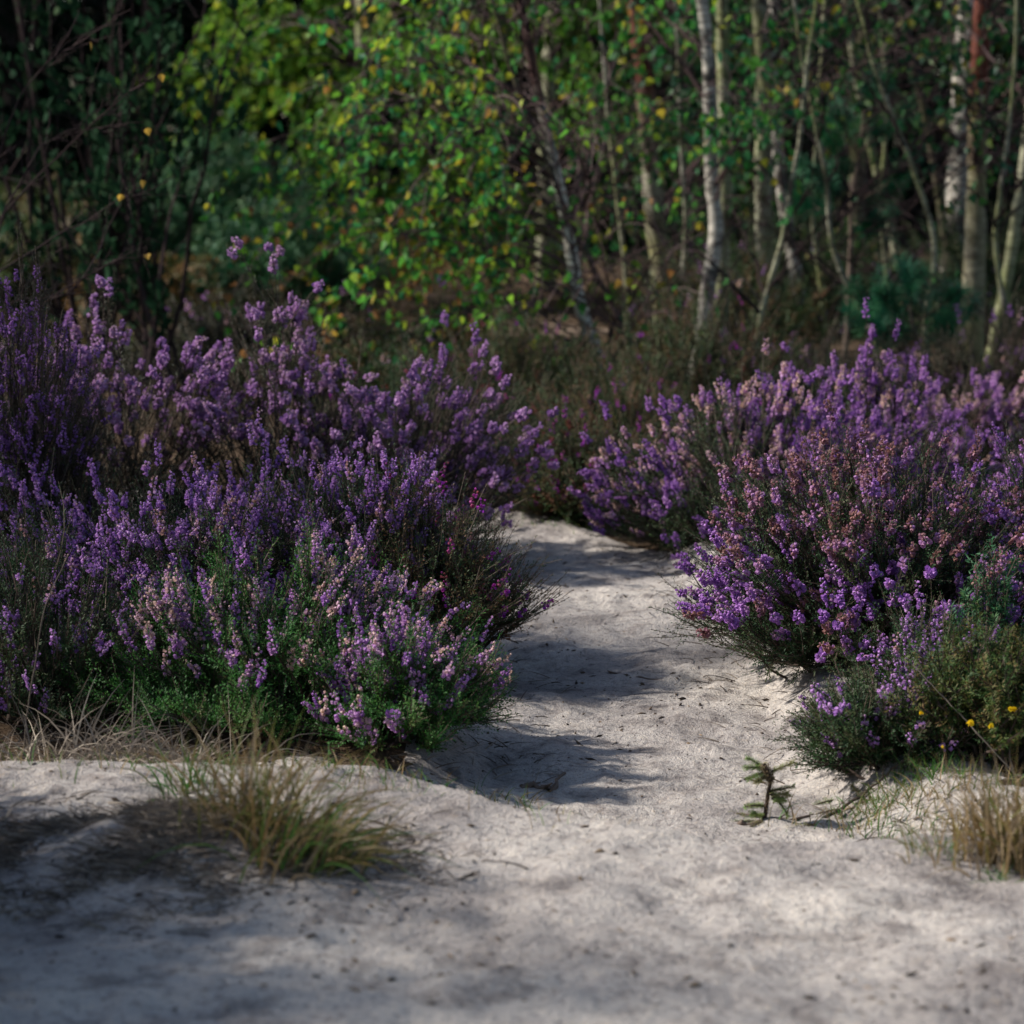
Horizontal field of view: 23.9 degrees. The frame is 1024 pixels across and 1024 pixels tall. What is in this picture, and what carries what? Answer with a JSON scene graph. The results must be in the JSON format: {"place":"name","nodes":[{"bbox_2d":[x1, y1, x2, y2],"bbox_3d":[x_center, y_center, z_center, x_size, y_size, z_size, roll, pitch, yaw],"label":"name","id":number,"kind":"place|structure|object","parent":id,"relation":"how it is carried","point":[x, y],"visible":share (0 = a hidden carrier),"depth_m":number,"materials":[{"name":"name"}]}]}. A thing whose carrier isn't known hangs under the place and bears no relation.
{"place":"outdoors","nodes":[
{"label":"outdoors","id":0,"kind":"place"},
{"bbox_2d":[0,172,138,346],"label":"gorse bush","id":1,"kind":"object","parent":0,"point":[10,270],"visible":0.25,"depth_m":12.20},
{"bbox_2d":[0,740,636,833],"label":"grass","id":2,"kind":"structure","parent":0,"point":[414,777],"depth_m":3.46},
{"bbox_2d":[0,301,1018,426],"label":"grass","id":3,"kind":"structure","parent":0,"point":[395,341],"depth_m":10.26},
{"bbox_2d":[0,486,1023,1023],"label":"sand path","id":4,"kind":"structure","parent":0,"point":[864,914],"depth_m":2.92,"materials":[{"name":"sand"}]},
{"bbox_2d":[23,554,68,758],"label":"grass stalk","id":5,"kind":"object","parent":4,"relation":"on","point":[36,656],"depth_m":3.79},
{"bbox_2d":[0,667,219,763],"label":"grass tussock","id":6,"kind":"object","parent":4,"relation":"on","point":[29,745],"depth_m":3.73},
{"bbox_2d":[121,737,249,800],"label":"grass tussock","id":7,"kind":"object","parent":4,"relation":"on","point":[179,777],"depth_m":3.37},
{"bbox_2d":[32,684,341,765],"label":"grass tussock","id":8,"kind":"object","parent":4,"relation":"on","point":[154,759],"depth_m":3.71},
{"bbox_2d":[111,695,416,868],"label":"grass tussock","id":9,"kind":"object","parent":4,"relation":"on","point":[244,798],"depth_m":3.01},
{"bbox_2d":[0,787,578,953],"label":"dead turf","id":10,"kind":"structure","parent":4,"relation":"on","point":[25,835],"depth_m":2.96,"materials":[{"name":"brown plant"}]},
{"bbox_2d":[130,732,458,899],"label":"grass tussock","id":11,"kind":"object","parent":4,"relation":"on","point":[325,840],"depth_m":2.93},
{"bbox_2d":[301,439,573,652],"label":"bell heather","id":12,"kind":"object","parent":4,"relation":"on","point":[457,578],"visible":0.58,"depth_m":4.58,"materials":[{"name":"green plant"}]},
{"bbox_2d":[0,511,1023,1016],"bbox_3d":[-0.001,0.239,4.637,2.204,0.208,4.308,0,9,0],"label":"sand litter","id":13,"kind":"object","parent":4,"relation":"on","point":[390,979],"visible":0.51,"depth_m":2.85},
{"bbox_2d":[0,517,1023,840],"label":"heath litter","id":14,"kind":"object","parent":4,"relation":"on","point":[546,717],"visible":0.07,"depth_m":4.04,"materials":[{"name":"brown plant"}]},
{"bbox_2d":[519,771,565,791],"bbox_3d":[0.046,0.429,3.876,0.062,0.032,0.142,2,9,10],"label":"driftwood stick","id":15,"kind":"object","parent":4,"relation":"on","point":[548,787],"visible":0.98,"depth_m":3.86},
{"bbox_2d":[741,754,797,818],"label":"conifer seedling","id":16,"kind":"object","parent":4,"relation":"on","point":[766,773],"visible":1,"depth_m":3.66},
{"bbox_2d":[786,783,880,826],"bbox_3d":[0.475,0.456,3.727,0.215,0.045,0.125,-5,10,-32],"label":"fallen spray","id":17,"kind":"object","parent":4,"relation":"on","point":[831,799],"visible":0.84,"depth_m":3.75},
{"bbox_2d":[645,399,1023,687],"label":"heather bush","id":18,"kind":"object","parent":4,"relation":"on","point":[842,577],"visible":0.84,"depth_m":4.39,"materials":[{"name":"purple plant"}]},
{"bbox_2d":[821,757,909,817],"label":"fallen twig","id":19,"kind":"object","parent":4,"relation":"on","point":[861,794],"visible":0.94,"depth_m":3.74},
{"bbox_2d":[763,656,980,786],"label":"heather bush","id":20,"kind":"object","parent":4,"relation":"on","point":[855,722],"visible":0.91,"depth_m":3.77,"materials":[{"name":"green plant"}]},
{"bbox_2d":[768,740,1023,839],"bbox_3d":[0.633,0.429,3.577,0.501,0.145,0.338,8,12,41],"label":"grass","id":21,"kind":"structure","parent":4,"relation":"on","point":[911,796],"depth_m":3.61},
{"bbox_2d":[839,578,1000,728],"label":"heather bush","id":22,"kind":"object","parent":4,"relation":"on","point":[906,631],"visible":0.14,"depth_m":3.97,"materials":[{"name":"purple plant"}]},
{"bbox_2d":[883,798,974,863],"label":"grass tussock","id":23,"kind":"object","parent":4,"relation":"on","point":[911,842],"depth_m":3.08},
{"bbox_2d":[888,735,1023,880],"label":"grass tussock","id":24,"kind":"object","parent":4,"relation":"on","point":[1005,844],"depth_m":3.04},
{"bbox_2d":[0,159,1023,786],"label":"ground","id":25,"kind":"structure","parent":0,"point":[262,739],"depth_m":7.38,"materials":[{"name":"soil"}]},
{"bbox_2d":[0,33,25,199],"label":"conifer tree","id":26,"kind":"object","parent":25,"relation":"on","point":[6,107],"visible":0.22,"depth_m":22.03,"materials":[{"name":"green plant"}]},
{"bbox_2d":[0,213,133,590],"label":"heather bush","id":27,"kind":"object","parent":25,"relation":"on","point":[27,441],"visible":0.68,"depth_m":5.01,"materials":[{"name":"plant"}]},
{"bbox_2d":[0,0,147,208],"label":"conifer tree","id":28,"kind":"object","parent":25,"relation":"on","point":[9,32],"visible":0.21,"depth_m":22.20,"materials":[{"name":"green plant"}]},
{"bbox_2d":[0,1,169,196],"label":"conifer tree","id":29,"kind":"object","parent":25,"relation":"on","point":[28,16],"visible":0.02,"depth_m":25.68,"materials":[{"name":"green plant"}]},
{"bbox_2d":[0,481,173,737],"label":"heather bush","id":30,"kind":"object","parent":25,"relation":"on","point":[19,630],"visible":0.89,"depth_m":4.02,"materials":[{"name":"purple plant"}]},
{"bbox_2d":[0,2,200,361],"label":"bare shrub","id":31,"kind":"object","parent":25,"relation":"on","point":[120,196],"visible":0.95,"depth_m":6.53,"materials":[{"name":"plant"}]},
{"bbox_2d":[0,0,208,384],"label":"buckthorn bush","id":32,"kind":"object","parent":25,"relation":"on","point":[33,115],"visible":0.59,"depth_m":9.58,"materials":[{"name":"green plant"}]},
{"bbox_2d":[0,0,266,403],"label":"buckthorn bush","id":33,"kind":"object","parent":25,"relation":"on","point":[153,299],"visible":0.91,"depth_m":9.27,"materials":[{"name":"green plant"}]},
{"bbox_2d":[25,0,247,205],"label":"conifer tree","id":34,"kind":"object","parent":25,"relation":"on","point":[101,16],"visible":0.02,"depth_m":23.86,"materials":[{"name":"green plant"}]},
{"bbox_2d":[4,277,278,545],"bbox_3d":[-0.957,-0.214,5.759,0.811,0.678,0.855,0,9,0],"label":"heather bush","id":35,"kind":"object","parent":25,"relation":"on","point":[101,381],"visible":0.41,"depth_m":5.70,"materials":[{"name":"plant"}]},
{"bbox_2d":[5,0,289,208],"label":"conifer tree","id":36,"kind":"object","parent":25,"relation":"on","point":[188,26],"visible":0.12,"depth_m":22.08,"materials":[{"name":"green plant"}]},
{"bbox_2d":[2,186,309,248],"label":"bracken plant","id":37,"kind":"object","parent":25,"relation":"on","point":[68,212],"depth_m":14.62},
{"bbox_2d":[2,233,338,349],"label":"bracken plant","id":38,"kind":"object","parent":25,"relation":"on","point":[176,272],"visible":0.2,"depth_m":11.66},
{"bbox_2d":[58,0,298,191],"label":"conifer tree","id":39,"kind":"object","parent":25,"relation":"on","point":[193,2],"visible":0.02,"depth_m":25.44,"materials":[{"name":"green plant"}]},
{"bbox_2d":[62,106,361,320],"bbox_3d":[-1.754,-1.652,13.587,1.579,1.239,1.306,-4,10,-27],"label":"gorse bush","id":40,"kind":"object","parent":25,"relation":"on","point":[213,177],"visible":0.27,"depth_m":13.27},
{"bbox_2d":[0,407,445,650],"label":"heather bush","id":41,"kind":"object","parent":25,"relation":"on","point":[193,528],"visible":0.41,"depth_m":4.59,"materials":[{"name":"purple plant"}]},
{"bbox_2d":[110,262,393,390],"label":"undergrowth bush","id":42,"kind":"object","parent":25,"relation":"on","point":[216,328],"visible":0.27,"depth_m":10.03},
{"bbox_2d":[109,0,408,208],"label":"conifer tree","id":43,"kind":"object","parent":25,"relation":"on","point":[268,132],"visible":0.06,"depth_m":23.28,"materials":[{"name":"green plant"}]},
{"bbox_2d":[95,236,444,539],"bbox_3d":[-0.546,-0.278,5.889,0.761,0.795,0.866,3,9,21],"label":"heather bush","id":44,"kind":"object","parent":25,"relation":"on","point":[293,382],"visible":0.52,"depth_m":5.77,"materials":[{"name":"plant"}]},
{"bbox_2d":[37,499,510,747],"bbox_3d":[-0.402,0.179,4.049,0.755,0.387,0.594,-3,9,-19],"label":"heather bush","id":45,"kind":"object","parent":25,"relation":"on","point":[234,656],"visible":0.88,"depth_m":4.00,"materials":[{"name":"plant"}]},
{"bbox_2d":[166,185,395,329],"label":"gorse bush","id":46,"kind":"object","parent":25,"relation":"on","point":[294,245],"visible":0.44,"depth_m":11.79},
{"bbox_2d":[179,0,538,255],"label":"conifer tree","id":47,"kind":"object","parent":25,"relation":"on","point":[284,128],"visible":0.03,"depth_m":21.82,"materials":[{"name":"green plant"}]},
{"bbox_2d":[203,430,516,632],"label":"heather bush","id":48,"kind":"object","parent":25,"relation":"on","point":[343,498],"visible":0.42,"depth_m":4.61,"materials":[{"name":"purple plant"}]},
{"bbox_2d":[116,0,646,312],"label":"birch tree","id":49,"kind":"object","parent":25,"relation":"on","point":[285,75],"visible":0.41,"depth_m":15.71,"materials":[{"name":"green plant"}]},
{"bbox_2d":[283,597,528,760],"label":"heather bush","id":50,"kind":"object","parent":25,"relation":"on","point":[428,716],"visible":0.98,"depth_m":3.84,"materials":[{"name":"plant"}]},
{"bbox_2d":[249,310,569,549],"bbox_3d":[-0.243,-0.168,5.886,0.776,0.623,0.909,0,9,0],"label":"heather bush","id":51,"kind":"object","parent":25,"relation":"on","point":[468,423],"visible":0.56,"depth_m":5.83,"materials":[{"name":"plant"}]},
{"bbox_2d":[340,224,491,329],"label":"bracken plant","id":52,"kind":"object","parent":25,"relation":"on","point":[445,266],"visible":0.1,"depth_m":13.83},
{"bbox_2d":[235,266,604,409],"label":"undergrowth bush","id":53,"kind":"object","parent":25,"relation":"on","point":[350,355],"visible":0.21,"depth_m":9.18,"materials":[{"name":"green plant"}]},
{"bbox_2d":[304,321,577,460],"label":"heath shrub","id":54,"kind":"object","parent":25,"relation":"on","point":[409,366],"visible":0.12,"depth_m":7.70,"materials":[{"name":"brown plant"}]},
{"bbox_2d":[277,0,606,242],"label":"conifer tree","id":55,"kind":"object","parent":25,"relation":"on","point":[296,6],"depth_m":23.19,"materials":[{"name":"green plant"}]},
{"bbox_2d":[314,0,671,258],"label":"conifer tree","id":56,"kind":"object","parent":25,"relation":"on","point":[509,82],"visible":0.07,"depth_m":21.60,"materials":[{"name":"green plant"}]},
{"bbox_2d":[196,0,815,393],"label":"birch tree","id":57,"kind":"object","parent":25,"relation":"on","point":[431,219],"visible":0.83,"depth_m":9.31,"materials":[{"name":"green plant"}]},
{"bbox_2d":[375,292,652,423],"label":"heath shrub","id":58,"kind":"object","parent":25,"relation":"on","point":[518,358],"visible":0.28,"depth_m":8.40,"materials":[{"name":"green plant"}]},
{"bbox_2d":[244,0,797,374],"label":"birch tree","id":59,"kind":"object","parent":25,"relation":"on","point":[481,296],"visible":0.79,"depth_m":9.11,"materials":[{"name":"green plant"}]},
{"bbox_2d":[366,0,752,289],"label":"birch tree","id":60,"kind":"object","parent":25,"relation":"on","point":[580,45],"visible":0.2,"depth_m":17.01,"materials":[{"name":"green plant"}]},
{"bbox_2d":[461,389,680,524],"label":"bell heather","id":61,"kind":"object","parent":25,"relation":"on","point":[556,497],"visible":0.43,"depth_m":6.46,"materials":[{"name":"green plant"}]},
{"bbox_2d":[436,1,717,253],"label":"conifer tree","id":62,"kind":"object","parent":25,"relation":"on","point":[558,86],"depth_m":23.04,"materials":[{"name":"green plant"}]},
{"bbox_2d":[461,0,751,345],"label":"birch sapling","id":63,"kind":"object","parent":25,"relation":"on","point":[673,150],"visible":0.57,"depth_m":11.06,"materials":[{"name":"green plant"}]},
{"bbox_2d":[494,338,725,463],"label":"bell heather","id":64,"kind":"object","parent":25,"relation":"on","point":[629,401],"visible":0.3,"depth_m":7.47,"materials":[{"name":"green plant"}]},
{"bbox_2d":[403,5,833,370],"bbox_3d":[0.427,-1.177,9.000,1.703,1.426,0.884,-3,9,-19],"label":"dead branch","id":65,"kind":"object","parent":25,"relation":"on","point":[454,303],"visible":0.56,"depth_m":9.09,"materials":[{"name":"brown wood"}]},
{"bbox_2d":[517,0,819,255],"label":"conifer tree","id":66,"kind":"object","parent":25,"relation":"on","point":[663,86],"visible":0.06,"depth_m":21.79,"materials":[{"name":"green plant"}]},
{"bbox_2d":[491,0,872,331],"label":"birch tree","id":67,"kind":"object","parent":25,"relation":"on","point":[649,89],"visible":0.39,"depth_m":12.02,"materials":[{"name":"green plant"}]},
{"bbox_2d":[498,0,872,281],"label":"birch tree","id":68,"kind":"object","parent":25,"relation":"on","point":[671,173],"visible":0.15,"depth_m":15.91,"materials":[{"name":"green plant"}]},
{"bbox_2d":[522,0,872,313],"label":"birch sapling","id":69,"kind":"object","parent":25,"relation":"on","point":[682,176],"visible":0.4,"depth_m":11.29,"materials":[{"name":"green plant"}]},
{"bbox_2d":[552,278,847,435],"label":"heath shrub","id":70,"kind":"object","parent":25,"relation":"on","point":[712,367],"visible":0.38,"depth_m":8.22,"materials":[{"name":"brown plant"}]},
{"bbox_2d":[573,0,869,373],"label":"birch tree","id":71,"kind":"object","parent":25,"relation":"on","point":[712,192],"visible":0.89,"depth_m":9.72,"materials":[{"name":"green plant"}]},
{"bbox_2d":[599,240,852,359],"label":"undergrowth bush","id":72,"kind":"object","parent":25,"relation":"on","point":[800,314],"visible":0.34,"depth_m":10.80,"materials":[{"name":"green plant"}]},
{"bbox_2d":[567,338,920,559],"bbox_3d":[0.611,-0.158,6.072,0.948,0.563,0.794,0,9,0],"label":"heather bush","id":73,"kind":"object","parent":25,"relation":"on","point":[672,494],"visible":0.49,"depth_m":5.99,"materials":[{"name":"purple plant"}]},
{"bbox_2d":[598,197,893,318],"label":"undergrowth bush","id":74,"kind":"object","parent":25,"relation":"on","point":[645,256],"visible":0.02,"depth_m":14.97,"materials":[{"name":"green plant"}]},
{"bbox_2d":[628,0,882,326],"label":"birch tree","id":75,"kind":"object","parent":25,"relation":"on","point":[777,150],"visible":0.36,"depth_m":12.07,"materials":[{"name":"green plant"}]},
{"bbox_2d":[591,0,936,239],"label":"conifer tree","id":76,"kind":"object","parent":25,"relation":"on","point":[751,91],"visible":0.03,"depth_m":22.57,"materials":[{"name":"green plant"}]},
{"bbox_2d":[560,0,985,356],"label":"birch sapling","id":77,"kind":"object","parent":25,"relation":"on","point":[771,282],"visible":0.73,"depth_m":9.60,"materials":[{"name":"green plant"}]},
{"bbox_2d":[620,189,955,335],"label":"undergrowth bush","id":78,"kind":"object","parent":25,"relation":"on","point":[786,285],"visible":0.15,"depth_m":12.46,"materials":[{"name":"green plant"}]},
{"bbox_2d":[614,0,962,349],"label":"birch tree","id":79,"kind":"object","parent":25,"relation":"on","point":[721,42],"visible":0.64,"depth_m":10.43,"materials":[{"name":"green plant"}]},
{"bbox_2d":[617,299,959,431],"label":"heath shrub","id":80,"kind":"object","parent":25,"relation":"on","point":[808,361],"visible":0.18,"depth_m":8.63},
{"bbox_2d":[607,0,1023,279],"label":"birch tree","id":81,"kind":"object","parent":25,"relation":"on","point":[860,35],"visible":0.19,"depth_m":15.24,"materials":[{"name":"green plant"}]},
{"bbox_2d":[651,0,984,360],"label":"birch sapling","id":82,"kind":"object","parent":25,"relation":"on","point":[813,226],"visible":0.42,"depth_m":10.82,"materials":[{"name":"green plant"}]},
{"bbox_2d":[620,0,1019,343],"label":"birch tree","id":83,"kind":"object","parent":25,"relation":"on","point":[758,19],"visible":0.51,"depth_m":11.17,"materials":[{"name":"white plant"}]},
{"bbox_2d":[623,0,1023,378],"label":"birch sapling","id":84,"kind":"object","parent":25,"relation":"on","point":[832,238],"visible":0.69,"depth_m":9.93,"materials":[{"name":"green plant"}]},
{"bbox_2d":[656,0,1023,247],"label":"conifer tree","id":85,"kind":"object","parent":25,"relation":"on","point":[906,197],"visible":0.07,"depth_m":21.76,"materials":[{"name":"green plant"}]},
{"bbox_2d":[731,0,973,272],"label":"birch tree","id":86,"kind":"object","parent":25,"relation":"on","point":[950,190],"visible":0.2,"depth_m":12.80,"materials":[{"name":"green plant"}]},
{"bbox_2d":[783,55,930,362],"bbox_3d":[1.437,-1.226,10.225,0.653,1.377,0.574,0,9,0],"label":"pine sapling","id":87,"kind":"object","parent":25,"relation":"on","point":[808,202],"visible":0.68,"depth_m":10.12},
{"bbox_2d":[714,0,1017,304],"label":"birch tree","id":88,"kind":"object","parent":25,"relation":"on","point":[785,54],"visible":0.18,"depth_m":13.34,"materials":[{"name":"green plant"}]},
{"bbox_2d":[728,1,1021,344],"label":"birch sapling","id":89,"kind":"object","parent":25,"relation":"on","point":[883,160],"visible":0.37,"depth_m":11.72,"materials":[{"name":"green plant"}]},
{"bbox_2d":[736,297,1021,524],"bbox_3d":[0.902,-0.232,6.287,0.938,0.655,0.765,0,9,0],"label":"heather bush","id":90,"kind":"object","parent":25,"relation":"on","point":[872,395],"visible":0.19,"depth_m":6.28,"materials":[{"name":"purple plant"}]},
{"bbox_2d":[737,0,1023,245],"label":"conifer tree","id":91,"kind":"object","parent":25,"relation":"on","point":[911,5],"visible":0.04,"depth_m":22.95,"materials":[{"name":"green plant"}]},
{"bbox_2d":[775,0,1023,366],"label":"birch sapling","id":92,"kind":"object","parent":25,"relation":"on","point":[899,134],"visible":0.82,"depth_m":9.69,"materials":[{"name":"green plant"}]},
{"bbox_2d":[834,249,985,359],"bbox_3d":[1.547,-0.711,9.348,0.606,0.637,0.474,1,9,8],"label":"pine sapling","id":93,"kind":"object","parent":25,"relation":"on","point":[911,277],"visible":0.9,"depth_m":9.25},
{"bbox_2d":[806,0,1023,366],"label":"birch sapling","id":94,"kind":"object","parent":25,"relation":"on","point":[951,207],"visible":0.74,"depth_m":9.47,"materials":[{"name":"green plant"}]},
{"bbox_2d":[822,177,1023,343],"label":"undergrowth bush","id":95,"kind":"object","parent":25,"relation":"on","point":[990,288],"visible":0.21,"depth_m":12.10,"materials":[{"name":"green plant"}]},
{"bbox_2d":[831,0,1023,336],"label":"birch tree","id":96,"kind":"object","parent":25,"relation":"on","point":[940,200],"visible":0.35,"depth_m":12.29,"materials":[{"name":"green plant"}]},
{"bbox_2d":[837,275,1023,421],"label":"heath shrub","id":97,"kind":"object","parent":25,"relation":"on","point":[1009,375],"visible":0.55,"depth_m":8.72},
{"bbox_2d":[847,0,1023,372],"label":"birch tree","id":98,"kind":"object","parent":25,"relation":"on","point":[1014,232],"visible":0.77,"depth_m":10.48,"materials":[{"name":"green plant"}]},
{"bbox_2d":[855,351,1023,472],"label":"heather bush","id":99,"kind":"object","parent":25,"relation":"on","point":[979,413],"visible":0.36,"depth_m":7.46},
{"bbox_2d":[866,598,1023,771],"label":"gorse bush","id":100,"kind":"object","parent":25,"relation":"on","point":[973,684],"visible":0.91,"depth_m":3.72,"materials":[{"name":"plant"}]},
{"bbox_2d":[866,0,1023,243],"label":"conifer tree","id":101,"kind":"object","parent":25,"relation":"on","point":[998,108],"visible":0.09,"depth_m":22.20,"materials":[{"name":"green plant"}]},
{"bbox_2d":[876,408,1023,650],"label":"heather bush","id":102,"kind":"object","parent":25,"relation":"on","point":[1010,483],"visible":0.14,"depth_m":4.60,"materials":[{"name":"purple plant"}]},
{"bbox_2d":[908,0,1023,362],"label":"birch tree","id":103,"kind":"object","parent":25,"relation":"on","point":[974,258],"visible":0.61,"depth_m":10.86,"materials":[{"name":"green plant"}]},
{"bbox_2d":[942,533,1023,652],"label":"gorse bush","id":104,"kind":"object","parent":25,"relation":"on","point":[999,607],"visible":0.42,"depth_m":4.00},
{"bbox_2d":[990,403,1023,478],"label":"heather bush","id":105,"kind":"object","parent":25,"relation":"on","point":[997,412],"visible":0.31,"depth_m":6.59,"materials":[{"name":"purple plant"}]},
{"bbox_2d":[869,190,1023,332],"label":"undergrowth bush","id":106,"kind":"object","parent":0,"point":[993,214],"visible":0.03,"depth_m":13.33,"materials":[{"name":"green plant"}]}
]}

